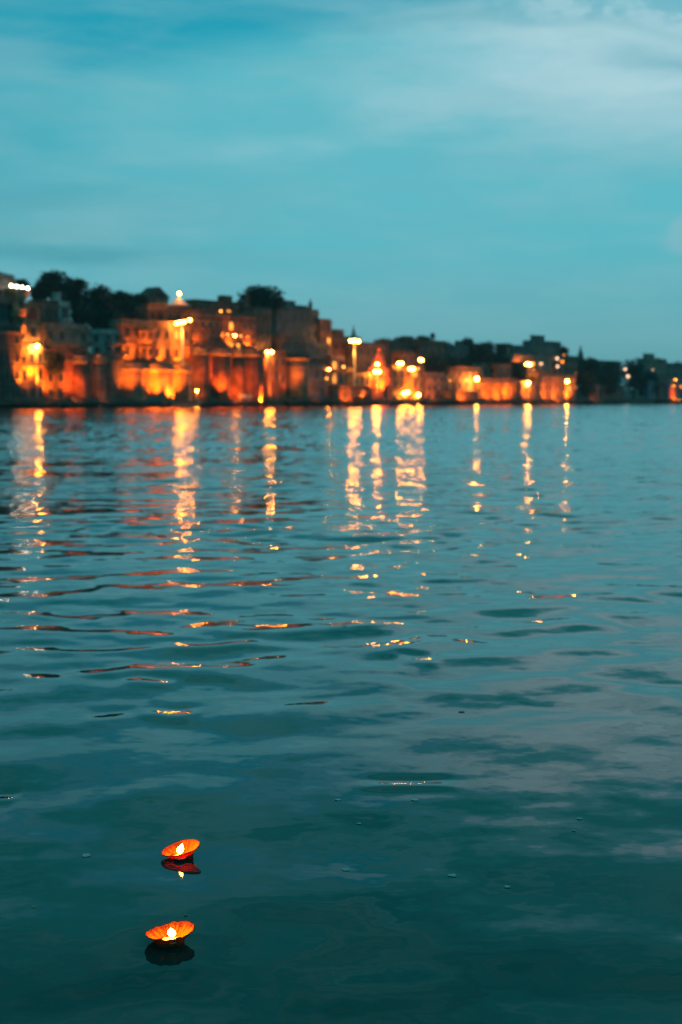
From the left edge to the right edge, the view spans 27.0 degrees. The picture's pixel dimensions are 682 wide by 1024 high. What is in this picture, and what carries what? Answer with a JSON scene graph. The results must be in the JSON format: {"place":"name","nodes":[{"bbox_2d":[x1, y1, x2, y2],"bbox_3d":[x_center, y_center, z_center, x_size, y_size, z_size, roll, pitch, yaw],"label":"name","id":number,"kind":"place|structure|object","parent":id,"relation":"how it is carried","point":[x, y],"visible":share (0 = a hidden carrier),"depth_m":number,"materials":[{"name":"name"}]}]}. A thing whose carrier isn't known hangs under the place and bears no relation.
{"place":"outdoors","nodes":[
{"label":"outdoors","id":0,"kind":"place"},
{"bbox_2d":[0,403,681,1023],"bbox_3d":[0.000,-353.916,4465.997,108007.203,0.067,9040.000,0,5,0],"label":"water","id":1,"kind":"structure","parent":0,"point":[246,647],"depth_m":7.25,"materials":[{"name":"teal liquid"}]},
{"bbox_2d":[0,403,28,407],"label":"rowing boat","id":2,"kind":"object","parent":1,"relation":"on","point":[23,405],"visible":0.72,"depth_m":247.04,"materials":[{"name":"brown wood"}]},
{"bbox_2d":[29,403,60,407],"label":"rowing boat","id":3,"kind":"object","parent":1,"relation":"on","point":[47,406],"visible":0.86,"depth_m":253.36,"materials":[{"name":"brown wood"}]},
{"bbox_2d":[51,403,97,407],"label":"rowing boat","id":4,"kind":"object","parent":1,"relation":"on","point":[79,405],"visible":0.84,"depth_m":259.97,"materials":[{"name":"brown wood"}]},
{"bbox_2d":[136,398,171,406],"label":"rowing boat","id":5,"kind":"object","parent":1,"relation":"on","point":[156,405],"visible":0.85,"depth_m":276.59,"materials":[{"name":"brown wood"}]},
{"bbox_2d":[144,920,194,947],"bbox_3d":[-0.502,1.248,4.178,0.148,0.063,0.151,0,5,-3],"label":"floating lamp","id":6,"kind":"object","parent":1,"relation":"on","point":[173,934],"visible":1,"depth_m":4.20,"materials":[{"name":"orange plant"}]},
{"bbox_2d":[161,839,199,860],"bbox_3d":[-0.562,1.194,4.995,0.138,0.075,0.145,0,5,-3],"label":"floating lamp","id":7,"kind":"object","parent":1,"relation":"on","point":[184,849],"visible":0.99,"depth_m":5.01,"materials":[{"name":"ceramic"}]},
{"bbox_2d":[163,402,200,406],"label":"rowing boat","id":8,"kind":"object","parent":1,"relation":"on","point":[188,405],"visible":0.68,"depth_m":284.32,"materials":[{"name":"brown wood"}]},
{"bbox_2d":[284,402,310,405],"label":"rowing boat","id":9,"kind":"object","parent":1,"relation":"on","point":[297,404],"visible":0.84,"depth_m":316.63,"materials":[{"name":"brown wood"}]},
{"bbox_2d":[304,401,334,405],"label":"rowing boat","id":10,"kind":"object","parent":1,"relation":"on","point":[331,403],"visible":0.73,"depth_m":324.57,"materials":[{"name":"brown wood"}]},
{"bbox_2d":[345,398,377,405],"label":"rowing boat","id":11,"kind":"object","parent":1,"relation":"on","point":[368,404],"visible":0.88,"depth_m":338.40,"materials":[{"name":"brown wood"}]},
{"bbox_2d":[433,400,474,404],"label":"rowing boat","id":12,"kind":"object","parent":1,"relation":"on","point":[454,403],"visible":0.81,"depth_m":365.20,"materials":[{"name":"brown wood"}]},
{"bbox_2d":[510,398,537,403],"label":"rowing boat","id":13,"kind":"object","parent":1,"relation":"on","point":[520,402],"visible":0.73,"depth_m":408.13,"materials":[{"name":"brown wood"}]},
{"bbox_2d":[0,0,681,389],"label":"sky","id":14,"kind":"structure","parent":0,"point":[496,171],"materials":[{"name":"blue"}]},
{"bbox_2d":[269,390,636,400],"bbox_3d":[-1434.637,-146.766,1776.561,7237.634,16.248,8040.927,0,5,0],"label":"ground","id":15,"kind":"structure","parent":0,"point":[628,395],"depth_m":559.80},
{"bbox_2d":[0,272,16,326],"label":"apartment block","id":16,"kind":"structure","parent":15,"relation":"on","point":[6,280],"depth_m":259.50,"materials":[{"name":"grey paint"}]},
{"bbox_2d":[0,326,23,397],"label":"tenement","id":17,"kind":"structure","parent":15,"relation":"on","point":[11,382],"depth_m":256.25,"materials":[{"name":"paint"}]},
{"bbox_2d":[3,288,29,357],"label":"tower house","id":18,"kind":"structure","parent":15,"relation":"on","point":[17,312],"depth_m":259.42,"materials":[{"name":"paint"}]},
{"bbox_2d":[15,279,29,288],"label":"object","id":19,"kind":"object","parent":15,"relation":"on","point":[24,283],"visible":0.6,"depth_m":293.94,"materials":[{"name":"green plant"}]},
{"bbox_2d":[0,398,52,404],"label":"stone steps","id":20,"kind":"structure","parent":15,"relation":"on","point":[38,401],"depth_m":255.93,"materials":[{"name":"stone"}]},
{"bbox_2d":[25,302,43,344],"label":"house","id":21,"kind":"structure","parent":15,"relation":"on","point":[32,320],"depth_m":263.34,"materials":[{"name":"paint"}]},
{"bbox_2d":[22,345,47,397],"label":"house","id":22,"kind":"structure","parent":15,"relation":"on","point":[29,360],"depth_m":261.31,"materials":[{"name":"paint"}]},
{"bbox_2d":[30,281,49,299],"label":"tree","id":23,"kind":"object","parent":15,"relation":"on","point":[35,293],"visible":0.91,"depth_m":297.18,"materials":[{"name":"green plant"}]},
{"bbox_2d":[27,299,60,322],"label":"house","id":24,"kind":"structure","parent":15,"relation":"on","point":[49,311],"depth_m":269.52,"materials":[{"name":"grey brick"}]},
{"bbox_2d":[33,269,73,301],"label":"tree","id":25,"kind":"object","parent":15,"relation":"on","point":[52,280],"visible":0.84,"depth_m":297.65,"materials":[{"name":"green plant"}]},
{"bbox_2d":[43,352,66,397],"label":"tree","id":26,"kind":"object","parent":15,"relation":"on","point":[55,361],"visible":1,"depth_m":263.53,"materials":[{"name":"green plant"}]},
{"bbox_2d":[44,350,66,397],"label":"house","id":27,"kind":"structure","parent":15,"relation":"on","point":[49,383],"depth_m":266.28,"materials":[{"name":"red stone"}]},
{"bbox_2d":[52,292,71,323],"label":"house","id":28,"kind":"structure","parent":15,"relation":"on","point":[64,312],"depth_m":274.74,"materials":[{"name":"stone"}]},
{"bbox_2d":[40,322,92,354],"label":"house","id":29,"kind":"structure","parent":15,"relation":"on","point":[69,338],"depth_m":269.95,"materials":[{"name":"beige paint"}]},
{"bbox_2d":[65,352,89,397],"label":"fort wall","id":30,"kind":"structure","parent":15,"relation":"on","point":[76,376],"depth_m":270.15,"materials":[{"name":"red stone"}]},
{"bbox_2d":[62,276,93,311],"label":"tree","id":31,"kind":"object","parent":15,"relation":"on","point":[78,296],"visible":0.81,"depth_m":300.60,"materials":[{"name":"green plant"}]},
{"bbox_2d":[70,303,97,332],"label":"tree","id":32,"kind":"object","parent":15,"relation":"on","point":[79,314],"visible":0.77,"depth_m":288.94,"materials":[{"name":"green plant"}]},
{"bbox_2d":[84,283,116,312],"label":"tree","id":33,"kind":"object","parent":15,"relation":"on","point":[100,296],"visible":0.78,"depth_m":302.88,"materials":[{"name":"green plant"}]},
{"bbox_2d":[87,352,122,398],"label":"fort wall","id":34,"kind":"structure","parent":15,"relation":"on","point":[104,376],"depth_m":274.98,"materials":[{"name":"stone"}]},
{"bbox_2d":[89,329,126,355],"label":"house","id":35,"kind":"structure","parent":15,"relation":"on","point":[106,341],"depth_m":282.87,"materials":[{"name":"stone"}]},
{"bbox_2d":[89,307,126,340],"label":"tree","id":36,"kind":"object","parent":15,"relation":"on","point":[103,318],"visible":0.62,"depth_m":291.39,"materials":[{"name":"green plant"}]},
{"bbox_2d":[44,398,183,404],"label":"stone steps","id":37,"kind":"structure","parent":15,"relation":"on","point":[94,400],"depth_m":272.03,"materials":[{"name":"stone"}]},
{"bbox_2d":[112,289,137,312],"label":"tree","id":38,"kind":"object","parent":15,"relation":"on","point":[125,300],"visible":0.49,"depth_m":310.25,"materials":[{"name":"green plant"}]},
{"bbox_2d":[119,309,147,319],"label":"tree","id":39,"kind":"object","parent":15,"relation":"on","point":[132,314],"visible":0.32,"depth_m":298.07,"materials":[{"name":"green plant"}]},
{"bbox_2d":[130,292,154,310],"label":"tree","id":40,"kind":"object","parent":15,"relation":"on","point":[142,300],"visible":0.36,"depth_m":318.83,"materials":[{"name":"green plant"}]},
{"bbox_2d":[108,319,191,363],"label":"palace","id":41,"kind":"structure","parent":15,"relation":"on","point":[150,340],"depth_m":287.65,"materials":[{"name":"stone"}]},
{"bbox_2d":[136,287,169,303],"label":"tree","id":42,"kind":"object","parent":15,"relation":"on","point":[160,295],"depth_m":320.31,"materials":[{"name":"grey plant"}]},
{"bbox_2d":[121,360,192,401],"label":"palace wall","id":43,"kind":"structure","parent":15,"relation":"on","point":[166,382],"depth_m":286.11,"materials":[{"name":"stone"}]},
{"bbox_2d":[134,303,190,321],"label":"palace","id":44,"kind":"structure","parent":15,"relation":"on","point":[154,312],"depth_m":304.98,"materials":[{"name":"brown brick"}]},
{"bbox_2d":[184,295,240,312],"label":"house","id":45,"kind":"structure","parent":15,"relation":"on","point":[224,303],"depth_m":321.70,"materials":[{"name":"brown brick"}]},
{"bbox_2d":[178,309,255,348],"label":"fort","id":46,"kind":"structure","parent":15,"relation":"on","point":[209,327],"depth_m":307.91,"materials":[{"name":"brown brick"}]},
{"bbox_2d":[166,297,190,317],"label":"canopy","id":47,"kind":"object","parent":46,"relation":"on","point":[178,301],"visible":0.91,"depth_m":301.68,"materials":[{"name":"fabric"}]},
{"bbox_2d":[184,344,264,400],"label":"fort","id":48,"kind":"structure","parent":15,"relation":"on","point":[223,373],"depth_m":303.30,"materials":[{"name":"red stone"}]},
{"bbox_2d":[175,398,280,405],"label":"stone steps","id":49,"kind":"structure","parent":15,"relation":"on","point":[215,400],"depth_m":302.04,"materials":[{"name":"stone"}]},
{"bbox_2d":[176,318,190,364],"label":"lamp mast","id":50,"kind":"object","parent":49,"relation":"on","point":[182,347],"visible":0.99,"depth_m":293.42,"materials":[{"name":"metal"}]},
{"bbox_2d":[238,394,254,401],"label":"hut","id":51,"kind":"object","parent":15,"relation":"on","point":[244,397],"visible":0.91,"depth_m":309.07,"materials":[{"name":"stone"}]},
{"bbox_2d":[241,307,272,350],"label":"house","id":52,"kind":"structure","parent":15,"relation":"on","point":[262,327],"depth_m":321.69,"materials":[{"name":"stone"}]},
{"bbox_2d":[236,284,287,313],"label":"tree","id":53,"kind":"object","parent":15,"relation":"on","point":[261,297],"visible":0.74,"depth_m":337.99,"materials":[{"name":"green plant"}]},
{"bbox_2d":[264,351,286,397],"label":"house","id":54,"kind":"structure","parent":15,"relation":"on","point":[277,374],"depth_m":322.46,"materials":[{"name":"red stone"}]},
{"bbox_2d":[271,335,307,357],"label":"house","id":55,"kind":"structure","parent":15,"relation":"on","point":[291,346],"depth_m":332.11,"materials":[{"name":"stone"}]},
{"bbox_2d":[270,299,319,341],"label":"mansion","id":56,"kind":"structure","parent":15,"relation":"on","point":[293,319],"depth_m":344.96,"materials":[{"name":"brown paint"}]},
{"bbox_2d":[286,358,309,399],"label":"round tower","id":57,"kind":"structure","parent":15,"relation":"on","point":[297,377],"depth_m":328.17,"materials":[{"name":"stone"}]},
{"bbox_2d":[265,398,339,405],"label":"stone steps","id":58,"kind":"structure","parent":15,"relation":"on","point":[281,401],"depth_m":325.54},
{"bbox_2d":[303,342,330,361],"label":"house","id":59,"kind":"structure","parent":15,"relation":"on","point":[318,351],"depth_m":339.82,"materials":[{"name":"grey paint"}]},
{"bbox_2d":[309,362,327,397],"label":"house","id":60,"kind":"structure","parent":15,"relation":"on","point":[317,378],"depth_m":336.34,"materials":[{"name":"grey paint"}]},
{"bbox_2d":[317,319,332,354],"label":"house","id":61,"kind":"structure","parent":15,"relation":"on","point":[324,327],"depth_m":352.61,"materials":[{"name":"brown brick"}]},
{"bbox_2d":[324,355,345,385],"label":"house","id":62,"kind":"structure","parent":15,"relation":"on","point":[335,363],"depth_m":342.74,"materials":[{"name":"pink paint"}]},
{"bbox_2d":[332,329,361,366],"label":"house","id":63,"kind":"structure","parent":15,"relation":"on","point":[340,340],"depth_m":372.41,"materials":[{"name":"brown brick"}]},
{"bbox_2d":[344,367,352,385],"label":"house","id":64,"kind":"structure","parent":15,"relation":"on","point":[348,376],"depth_m":346.37,"materials":[{"name":"brown brick"}]},
{"bbox_2d":[327,386,372,400],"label":"house","id":65,"kind":"structure","parent":15,"relation":"on","point":[343,392],"depth_m":343.54,"materials":[{"name":"brown brick"}]},
{"bbox_2d":[355,372,371,385],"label":"house","id":66,"kind":"structure","parent":15,"relation":"on","point":[362,378],"depth_m":351.54,"materials":[{"name":"paint"}]},
{"bbox_2d":[346,342,385,371],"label":"house","id":67,"kind":"structure","parent":15,"relation":"on","point":[365,353],"depth_m":372.49,"materials":[{"name":"stone"}]},
{"bbox_2d":[368,347,392,399],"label":"temple","id":68,"kind":"structure","parent":15,"relation":"on","point":[385,389],"depth_m":358.00,"materials":[{"name":"paint"}]},
{"bbox_2d":[329,398,431,404],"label":"stone steps","id":69,"kind":"structure","parent":15,"relation":"on","point":[380,401],"depth_m":356.41,"materials":[{"name":"stone"}]},
{"bbox_2d":[350,339,359,385],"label":"lamp mast","id":70,"kind":"object","parent":69,"relation":"on","point":[354,382],"visible":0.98,"depth_m":346.62,"materials":[{"name":"metal"}]},
{"bbox_2d":[373,336,413,364],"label":"house","id":71,"kind":"structure","parent":15,"relation":"on","point":[405,343],"depth_m":391.93,"materials":[{"name":"brown brick"}]},
{"bbox_2d":[386,365,425,397],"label":"house","id":72,"kind":"structure","parent":15,"relation":"on","point":[418,376],"depth_m":368.97,"materials":[{"name":"stone"}]},
{"bbox_2d":[390,351,425,365],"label":"house","id":73,"kind":"structure","parent":15,"relation":"on","point":[409,358],"depth_m":381.56,"materials":[{"name":"brown brick"}]},
{"bbox_2d":[411,333,446,367],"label":"house","id":74,"kind":"structure","parent":15,"relation":"on","point":[431,347],"depth_m":402.42,"materials":[{"name":"red stone"}]},
{"bbox_2d":[424,372,445,397],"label":"house","id":75,"kind":"structure","parent":15,"relation":"on","point":[433,385],"depth_m":382.40,"materials":[{"name":"pink paint"}]},
{"bbox_2d":[425,354,450,375],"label":"tree","id":76,"kind":"object","parent":15,"relation":"on","point":[434,364],"visible":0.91,"depth_m":388.78,"materials":[{"name":"green plant"}]},
{"bbox_2d":[444,367,457,390],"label":"house","id":77,"kind":"structure","parent":15,"relation":"on","point":[451,384],"depth_m":392.68,"materials":[{"name":"brown brick"}]},
{"bbox_2d":[445,341,469,363],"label":"house","id":78,"kind":"structure","parent":15,"relation":"on","point":[458,350],"depth_m":420.02,"materials":[{"name":"blue paint"}]},
{"bbox_2d":[444,391,478,399],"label":"embankment wall","id":79,"kind":"structure","parent":15,"relation":"on","point":[463,395],"depth_m":389.59,"materials":[{"name":"stone"}]},
{"bbox_2d":[450,366,482,390],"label":"house","id":80,"kind":"structure","parent":15,"relation":"on","point":[466,376],"depth_m":398.29,"materials":[{"name":"pink paint"}]},
{"bbox_2d":[462,337,477,353],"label":"tree","id":81,"kind":"object","parent":15,"relation":"on","point":[470,343],"visible":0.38,"depth_m":430.23,"materials":[{"name":"green plant"}]},
{"bbox_2d":[459,357,493,366],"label":"house","id":82,"kind":"structure","parent":15,"relation":"on","point":[463,362],"depth_m":417.55,"materials":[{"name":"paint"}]},
{"bbox_2d":[464,348,493,366],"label":"tree","id":83,"kind":"object","parent":15,"relation":"on","point":[482,356],"visible":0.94,"depth_m":414.88,"materials":[{"name":"green plant"}]},
{"bbox_2d":[472,363,496,377],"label":"house","id":84,"kind":"structure","parent":15,"relation":"on","point":[486,371],"depth_m":413.67,"materials":[{"name":"grey paint"}]},
{"bbox_2d":[476,341,498,353],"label":"tree","id":85,"kind":"object","parent":15,"relation":"on","point":[487,345],"visible":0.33,"depth_m":436.36,"materials":[{"name":"green plant"}]},
{"bbox_2d":[473,378,518,399],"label":"house","id":86,"kind":"structure","parent":15,"relation":"on","point":[494,388],"depth_m":407.38,"materials":[{"name":"stone"}]},
{"bbox_2d":[430,398,570,404],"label":"stone steps","id":87,"kind":"structure","parent":15,"relation":"on","point":[480,401],"depth_m":404.75,"materials":[{"name":"stone"}]},
{"bbox_2d":[490,352,510,363],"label":"tree","id":88,"kind":"object","parent":15,"relation":"on","point":[500,359],"visible":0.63,"depth_m":425.86,"materials":[{"name":"green plant"}]},
{"bbox_2d":[490,364,511,378],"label":"house","id":89,"kind":"structure","parent":15,"relation":"on","point":[500,371],"depth_m":416.09,"materials":[{"name":"paint"}]},
{"bbox_2d":[495,343,511,356],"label":"house","id":90,"kind":"structure","parent":15,"relation":"on","point":[504,348],"depth_m":439.75,"materials":[{"name":"paint"}]},
{"bbox_2d":[511,361,528,379],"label":"tree","id":91,"kind":"object","parent":15,"relation":"on","point":[519,371],"visible":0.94,"depth_m":426.32,"materials":[{"name":"green plant"}]},
{"bbox_2d":[511,345,531,354],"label":"house","id":92,"kind":"structure","parent":15,"relation":"on","point":[520,349],"depth_m":450.16,"materials":[{"name":"blue paint"}]},
{"bbox_2d":[517,380,538,399],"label":"house","id":93,"kind":"structure","parent":15,"relation":"on","point":[526,390],"depth_m":423.70,"materials":[{"name":"stone"}]},
{"bbox_2d":[503,354,553,379],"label":"house","id":94,"kind":"structure","parent":15,"relation":"on","point":[547,364],"depth_m":441.43,"materials":[{"name":"beige paint"}]},
{"bbox_2d":[522,335,562,355],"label":"apartment block","id":95,"kind":"structure","parent":15,"relation":"on","point":[539,345],"depth_m":463.90,"materials":[{"name":"grey paint"}]},
{"bbox_2d":[529,373,576,399],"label":"house","id":96,"kind":"structure","parent":15,"relation":"on","point":[554,386],"depth_m":438.28,"materials":[{"name":"stone"}]},
{"bbox_2d":[546,355,578,373],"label":"house","id":97,"kind":"structure","parent":15,"relation":"on","point":[570,364],"depth_m":455.56,"materials":[{"name":"brown brick"}]},
{"bbox_2d":[575,370,596,397],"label":"tree","id":98,"kind":"object","parent":15,"relation":"on","point":[586,379],"visible":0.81,"depth_m":457.62,"materials":[{"name":"green plant"}]},
{"bbox_2d":[576,382,601,398],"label":"house","id":99,"kind":"structure","parent":15,"relation":"on","point":[580,389],"depth_m":460.87,"materials":[{"name":"paint"}]},
{"bbox_2d":[583,356,601,382],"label":"tree","id":100,"kind":"object","parent":15,"relation":"on","point":[592,367],"visible":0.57,"depth_m":479.06,"materials":[{"name":"green plant"}]},
{"bbox_2d":[586,360,621,384],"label":"house","id":101,"kind":"structure","parent":15,"relation":"on","point":[602,363],"depth_m":494.18,"materials":[{"name":"blue paint"}]},
{"bbox_2d":[595,372,619,395],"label":"tree","id":102,"kind":"object","parent":15,"relation":"on","point":[608,379],"visible":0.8,"depth_m":473.38,"materials":[{"name":"green plant"}]},
{"bbox_2d":[601,361,622,383],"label":"tree","id":103,"kind":"object","parent":15,"relation":"on","point":[609,367],"visible":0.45,"depth_m":491.56,"materials":[{"name":"green plant"}]},
{"bbox_2d":[600,385,625,398],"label":"house","id":104,"kind":"structure","parent":15,"relation":"on","point":[619,393],"depth_m":478.67,"materials":[{"name":"brown brick"}]},
{"bbox_2d":[571,398,674,403],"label":"stone steps","id":105,"kind":"structure","parent":15,"relation":"on","point":[634,400],"depth_m":479.32,"materials":[{"name":"stone"}]},
{"bbox_2d":[618,358,648,397],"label":"tree","id":106,"kind":"object","parent":15,"relation":"on","point":[634,379],"visible":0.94,"depth_m":498.97,"materials":[{"name":"green plant"}]},
{"bbox_2d":[638,370,659,395],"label":"tree","id":107,"kind":"object","parent":15,"relation":"on","point":[650,375],"visible":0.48,"depth_m":510.00,"materials":[{"name":"green plant"}]},
{"bbox_2d":[643,381,657,397],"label":"house","id":108,"kind":"structure","parent":15,"relation":"on","point":[648,391],"depth_m":506.82,"materials":[{"name":"grey paint"}]},
{"bbox_2d":[637,353,667,397],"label":"house","id":109,"kind":"structure","parent":15,"relation":"on","point":[650,362],"depth_m":533.40,"materials":[{"name":"grey paint"}]},
{"bbox_2d":[653,376,681,399],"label":"house","id":110,"kind":"structure","parent":15,"relation":"on","point":[666,384],"depth_m":517.10,"materials":[{"name":"paint"}]},
{"bbox_2d":[666,363,681,375],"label":"house","id":111,"kind":"structure","parent":15,"relation":"on","point":[674,369],"depth_m":547.83,"materials":[{"name":"grey paint"}]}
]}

